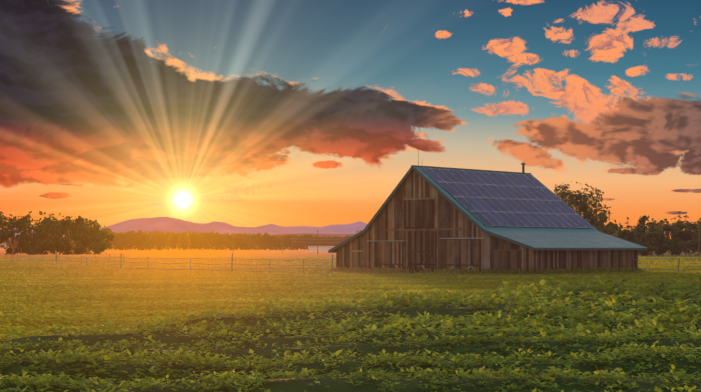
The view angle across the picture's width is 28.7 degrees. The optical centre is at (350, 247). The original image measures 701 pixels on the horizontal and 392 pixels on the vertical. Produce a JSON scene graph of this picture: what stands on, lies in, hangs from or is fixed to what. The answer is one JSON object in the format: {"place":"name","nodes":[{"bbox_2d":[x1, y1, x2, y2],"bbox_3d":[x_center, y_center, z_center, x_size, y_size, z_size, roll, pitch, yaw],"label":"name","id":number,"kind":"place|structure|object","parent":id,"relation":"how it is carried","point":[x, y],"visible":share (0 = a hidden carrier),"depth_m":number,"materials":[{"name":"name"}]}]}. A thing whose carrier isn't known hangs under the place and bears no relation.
{"place":"outdoors","nodes":[
{"label":"outdoors","id":0,"kind":"place"},
{"bbox_2d":[0,233,353,247],"bbox_3d":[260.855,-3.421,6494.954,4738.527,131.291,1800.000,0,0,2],"label":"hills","id":1,"kind":"structure","parent":0,"point":[298,234],"depth_m":6460.47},
{"bbox_2d":[3,217,366,236],"bbox_3d":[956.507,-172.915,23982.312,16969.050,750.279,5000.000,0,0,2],"label":"mountains","id":2,"kind":"structure","parent":0,"point":[164,224],"depth_m":23592.44,"materials":[{"name":"purple stone"}]},
{"bbox_2d":[308,246,334,250],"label":"shed","id":3,"kind":"structure","parent":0,"point":[320,248],"depth_m":900.72,"materials":[{"name":"white"}]},
{"bbox_2d":[0,272,700,391],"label":"crop field","id":4,"kind":"structure","parent":0,"point":[578,338],"depth_m":25.40,"materials":[{"name":"plant"}]},
{"bbox_2d":[0,256,700,341],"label":"lawn grass","id":5,"kind":"structure","parent":0,"point":[38,296],"depth_m":79.12,"materials":[{"name":"green plant"}]},
{"bbox_2d":[0,248,700,257],"bbox_3d":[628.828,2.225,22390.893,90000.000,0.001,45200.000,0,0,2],"label":"ground","id":6,"kind":"structure","parent":0,"point":[152,253],"depth_m":457.45,"materials":[{"name":"green plant"}]},
{"bbox_2d":[0,211,114,254],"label":"trees","id":7,"kind":"object","parent":6,"relation":"on","point":[79,232],"visible":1,"depth_m":439.46,"materials":[{"name":"green plant"}]},
{"bbox_2d":[92,228,351,249],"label":"distant tree line","id":8,"kind":"object","parent":6,"relation":"on","point":[146,240],"visible":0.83,"depth_m":1249.88,"materials":[{"name":"green plant"}]},
{"bbox_2d":[5,252,700,274],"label":"fences","id":9,"kind":"object","parent":6,"relation":"on","point":[135,265],"visible":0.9,"depth_m":119.18,"materials":[{"name":"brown metal"}]},
{"bbox_2d":[231,222,700,255],"bbox_3d":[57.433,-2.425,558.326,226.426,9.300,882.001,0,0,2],"label":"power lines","id":10,"kind":"object","parent":6,"relation":"on","point":[317,239],"visible":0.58,"depth_m":392.64,"materials":[{"name":"brown wood"}]},
{"bbox_2d":[554,181,609,231],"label":"tree","id":11,"kind":"object","parent":6,"relation":"on","point":[572,201],"visible":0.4,"depth_m":169.69,"materials":[{"name":"green plant"}]},
{"bbox_2d":[596,206,615,235],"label":"slender tree","id":12,"kind":"object","parent":6,"relation":"on","point":[612,230],"visible":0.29,"depth_m":174.66,"materials":[{"name":"green plant"}]},
{"bbox_2d":[604,211,700,255],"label":"treeline","id":13,"kind":"object","parent":6,"relation":"on","point":[679,242],"visible":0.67,"depth_m":393.45,"materials":[{"name":"green plant"}]},
{"bbox_2d":[0,0,700,238],"label":"sky","id":14,"kind":"structure","parent":0,"point":[240,113],"materials":[{"name":"orange"}]},
{"bbox_2d":[336,170,637,272],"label":"barn","id":15,"kind":"structure","parent":0,"point":[419,223],"depth_m":115.15,"materials":[{"name":"brown wood"}]},
{"bbox_2d":[328,162,647,252],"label":"barn roof","id":16,"kind":"structure","parent":15,"relation":"attached to","point":[527,210],"depth_m":117.57,"materials":[{"name":"blue metal"}]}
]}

